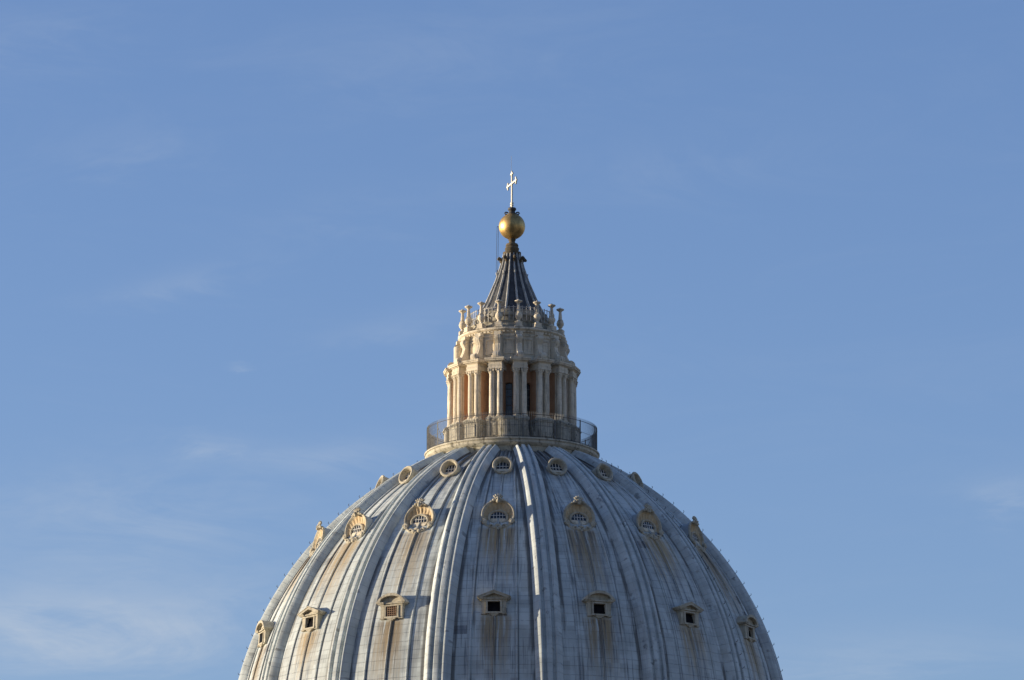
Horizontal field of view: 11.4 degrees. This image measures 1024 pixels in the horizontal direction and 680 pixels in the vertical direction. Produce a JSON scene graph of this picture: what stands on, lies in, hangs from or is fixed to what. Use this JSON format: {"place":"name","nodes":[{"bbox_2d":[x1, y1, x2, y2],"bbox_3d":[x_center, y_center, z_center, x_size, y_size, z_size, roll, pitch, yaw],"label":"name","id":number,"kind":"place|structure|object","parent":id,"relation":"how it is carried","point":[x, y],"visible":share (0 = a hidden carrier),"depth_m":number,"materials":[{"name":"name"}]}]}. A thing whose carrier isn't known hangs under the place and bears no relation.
{"place":"outdoors","nodes":[
{"label":"outdoors","id":0,"kind":"place"},
{"bbox_2d":[238,437,782,679],"bbox_3d":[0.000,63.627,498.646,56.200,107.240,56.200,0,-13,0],"label":"basilica dome","id":1,"kind":"structure","parent":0,"point":[511,558],"depth_m":488.13,"materials":[{"name":"metal"}]},
{"bbox_2d":[255,620,274,647],"bbox_3d":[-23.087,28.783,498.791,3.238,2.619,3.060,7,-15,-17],"label":"dormer window","id":2,"kind":"structure","parent":1,"relation":"in","point":[264,629],"depth_m":497.66,"materials":[{"name":"stone"}]},
{"bbox_2d":[297,606,326,631],"bbox_3d":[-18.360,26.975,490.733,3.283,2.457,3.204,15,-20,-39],"label":"dormer window","id":3,"kind":"structure","parent":1,"relation":"in","point":[311,617],"depth_m":489.83,"materials":[{"name":"stone"}]},
{"bbox_2d":[309,521,330,556],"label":"shell window","id":4,"kind":"structure","parent":1,"relation":"in","point":[322,532],"depth_m":502.55,"materials":[{"name":"stone"}]},
{"bbox_2d":[342,507,372,543],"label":"shell window","id":5,"kind":"structure","parent":1,"relation":"in","point":[359,523],"depth_m":495.84,"materials":[{"name":"stone"}]},
{"bbox_2d":[375,475,388,487],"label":"round window","id":6,"kind":"structure","parent":1,"relation":"in","point":[382,479],"depth_m":505.75,"materials":[{"name":"stone"}]},
{"bbox_2d":[376,593,409,620],"bbox_3d":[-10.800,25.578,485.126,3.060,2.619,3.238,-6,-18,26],"label":"dormer window","id":7,"kind":"structure","parent":1,"relation":"in","point":[392,605],"depth_m":484.00,"materials":[{"name":"stone"}]},
{"bbox_2d":[398,466,418,483],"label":"round window","id":8,"kind":"structure","parent":1,"relation":"in","point":[408,473],"depth_m":501.32,"materials":[{"name":"stone"}]},
{"bbox_2d":[402,498,436,533],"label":"shell window","id":9,"kind":"structure","parent":1,"relation":"in","point":[421,512],"depth_m":491.26,"materials":[{"name":"stone"}]},
{"bbox_2d":[440,459,461,476],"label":"round window","id":10,"kind":"structure","parent":1,"relation":"in","point":[449,468],"depth_m":498.27,"materials":[{"name":"stone"}]},
{"bbox_2d":[477,589,510,615],"bbox_3d":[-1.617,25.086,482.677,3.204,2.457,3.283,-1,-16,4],"label":"dormer window","id":11,"kind":"structure","parent":1,"relation":"in","point":[494,602],"depth_m":481.41,"materials":[{"name":"stone"}]},
{"bbox_2d":[480,494,514,528],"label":"shell window","id":12,"kind":"structure","parent":1,"relation":"in","point":[497,507],"depth_m":489.23,"materials":[{"name":"stone"}]},
{"bbox_2d":[492,456,512,473],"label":"round window","id":13,"kind":"structure","parent":1,"relation":"in","point":[502,464],"depth_m":496.93,"materials":[{"name":"stone"}]},
{"bbox_2d":[497,415,517,436],"bbox_3d":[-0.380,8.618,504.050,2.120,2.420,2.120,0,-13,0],"label":"stair kiosk","id":14,"kind":"object","parent":1,"relation":"on","point":[509,429],"visible":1,"depth_m":503.26,"materials":[{"name":"stone"}]},
{"bbox_2d":[443,238,580,442],"bbox_3d":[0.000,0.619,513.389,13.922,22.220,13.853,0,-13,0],"label":"stone lantern","id":15,"kind":"object","parent":1,"relation":"on","point":[527,368],"visible":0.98,"depth_m":508.37,"materials":[{"name":"beige stone"}]},
{"bbox_2d":[458,309,465,336],"bbox_3d":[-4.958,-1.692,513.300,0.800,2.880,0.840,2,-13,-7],"label":"candelabrum","id":16,"kind":"object","parent":15,"relation":"on","point":[462,324],"visible":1,"depth_m":513.05,"materials":[{"name":"stone"}]},
{"bbox_2d":[463,305,473,332],"bbox_3d":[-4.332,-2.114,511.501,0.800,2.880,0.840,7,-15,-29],"label":"candelabrum","id":17,"kind":"object","parent":15,"relation":"on","point":[468,322],"visible":1,"depth_m":511.22,"materials":[{"name":"stone"}]},
{"bbox_2d":[476,301,485,329],"bbox_3d":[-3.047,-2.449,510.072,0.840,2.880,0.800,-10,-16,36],"label":"candelabrum","id":18,"kind":"object","parent":15,"relation":"on","point":[481,319],"visible":1,"depth_m":509.78,"materials":[{"name":"stone"}]},
{"bbox_2d":[496,226,498,272],"bbox_3d":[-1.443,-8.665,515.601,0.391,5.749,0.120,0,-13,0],"label":"lightning cable","id":19,"kind":"object","parent":15,"relation":"attached to","point":[496,248],"visible":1,"depth_m":515.68,"materials":[{"name":"metal"}]},
{"bbox_2d":[494,299,502,326],"bbox_3d":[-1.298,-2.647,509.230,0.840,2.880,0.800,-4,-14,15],"label":"candelabrum","id":20,"kind":"object","parent":15,"relation":"on","point":[498,316],"visible":1,"depth_m":508.94,"materials":[{"name":"stone"}]},
{"bbox_2d":[506,383,511,415],"bbox_3d":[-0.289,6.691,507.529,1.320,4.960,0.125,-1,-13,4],"label":"arched window","id":21,"kind":"structure","parent":15,"relation":"in","point":[508,386],"depth_m":507.73,"materials":[{"name":"black glass"}]},
{"bbox_2d":[470,305,553,326],"bbox_3d":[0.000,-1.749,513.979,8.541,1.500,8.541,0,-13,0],"label":"railing","id":22,"kind":"object","parent":15,"relation":"on","point":[513,306],"visible":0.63,"depth_m":510.57,"materials":[{"name":"metal"}]},
{"bbox_2d":[499,207,524,238],"bbox_3d":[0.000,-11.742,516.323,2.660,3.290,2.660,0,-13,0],"label":"gilded orb","id":23,"kind":"object","parent":15,"relation":"on","point":[511,223],"visible":1,"depth_m":515.36,"materials":[{"name":"gold metal"}]},
{"bbox_2d":[506,171,517,206],"bbox_3d":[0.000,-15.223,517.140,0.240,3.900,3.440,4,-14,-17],"label":"cross","id":24,"kind":"object","parent":23,"relation":"on","point":[511,185],"visible":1,"depth_m":517.01,"materials":[{"name":"white metal"}]},
{"bbox_2d":[514,299,522,326],"bbox_3d":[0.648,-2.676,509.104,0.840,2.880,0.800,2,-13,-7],"label":"candelabrum","id":25,"kind":"object","parent":15,"relation":"on","point":[518,316],"visible":1,"depth_m":508.80,"materials":[{"name":"stone"}]},
{"bbox_2d":[527,384,529,431],"bbox_3d":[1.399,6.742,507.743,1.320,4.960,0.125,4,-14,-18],"label":"arched window","id":26,"kind":"structure","parent":15,"relation":"in","point":[528,386],"depth_m":507.97,"materials":[{"name":"black glass"}]},
{"bbox_2d":[532,301,542,328],"bbox_3d":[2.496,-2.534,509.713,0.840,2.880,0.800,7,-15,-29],"label":"candelabrum","id":27,"kind":"object","parent":15,"relation":"on","point":[536,317],"visible":1,"depth_m":509.41,"materials":[{"name":"stone"}]},
{"bbox_2d":[547,304,556,331],"bbox_3d":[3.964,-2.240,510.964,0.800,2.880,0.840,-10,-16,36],"label":"candelabrum","id":28,"kind":"object","parent":15,"relation":"on","point":[551,321],"visible":1,"depth_m":510.66,"materials":[{"name":"stone"}]},
{"bbox_2d":[556,308,564,335],"bbox_3d":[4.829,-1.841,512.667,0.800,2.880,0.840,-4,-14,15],"label":"candelabrum","id":29,"kind":"object","parent":15,"relation":"on","point":[560,323],"visible":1,"depth_m":512.41,"materials":[{"name":"stone"}]},
{"bbox_2d":[427,411,596,449],"bbox_3d":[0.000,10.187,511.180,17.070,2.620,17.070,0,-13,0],"label":"gallery railing","id":30,"kind":"object","parent":1,"relation":"on","point":[432,440],"visible":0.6,"depth_m":504.81,"materials":[{"name":"metal"}]},
{"bbox_2d":[546,458,566,475],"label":"round window","id":31,"kind":"structure","parent":1,"relation":"in","point":[556,466],"depth_m":497.54,"materials":[{"name":"stone"}]},
{"bbox_2d":[562,496,596,530],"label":"shell window","id":32,"kind":"structure","parent":1,"relation":"in","point":[576,510],"depth_m":490.31,"materials":[{"name":"stone"}]},
{"bbox_2d":[581,590,615,618],"bbox_3d":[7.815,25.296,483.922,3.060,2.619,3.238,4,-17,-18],"label":"dormer window","id":33,"kind":"structure","parent":1,"relation":"in","point":[598,603],"depth_m":482.82,"materials":[{"name":"stone"}]},
{"bbox_2d":[591,463,612,480],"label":"round window","id":34,"kind":"structure","parent":1,"relation":"in","point":[602,471],"depth_m":500.16,"materials":[{"name":"stone"}]},
{"bbox_2d":[627,472,643,487],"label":"round window","id":35,"kind":"structure","parent":1,"relation":"in","point":[634,476],"depth_m":504.51,"materials":[{"name":"stone"}]},
{"bbox_2d":[632,504,663,539],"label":"shell window","id":36,"kind":"structure","parent":1,"relation":"in","point":[646,518],"depth_m":494.03,"materials":[{"name":"stone"}]},
{"bbox_2d":[673,602,703,627],"bbox_3d":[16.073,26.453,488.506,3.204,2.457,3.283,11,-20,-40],"label":"dormer window","id":37,"kind":"structure","parent":1,"relation":"in","point":[687,613],"depth_m":487.56,"materials":[{"name":"stone"}]},
{"bbox_2d":[680,516,706,551],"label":"shell window","id":38,"kind":"structure","parent":1,"relation":"in","point":[692,529],"depth_m":500.04,"materials":[{"name":"stone"}]},
{"bbox_2d":[736,615,758,641],"bbox_3d":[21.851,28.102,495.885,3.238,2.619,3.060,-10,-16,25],"label":"dormer window","id":39,"kind":"structure","parent":1,"relation":"in","point":[747,623],"depth_m":494.88,"materials":[{"name":"stone"}]},
{"bbox_2d":[0,0,1023,679],"label":"sky","id":40,"kind":"structure","parent":0,"point":[779,244],"materials":[{"name":"blue"}]}
]}

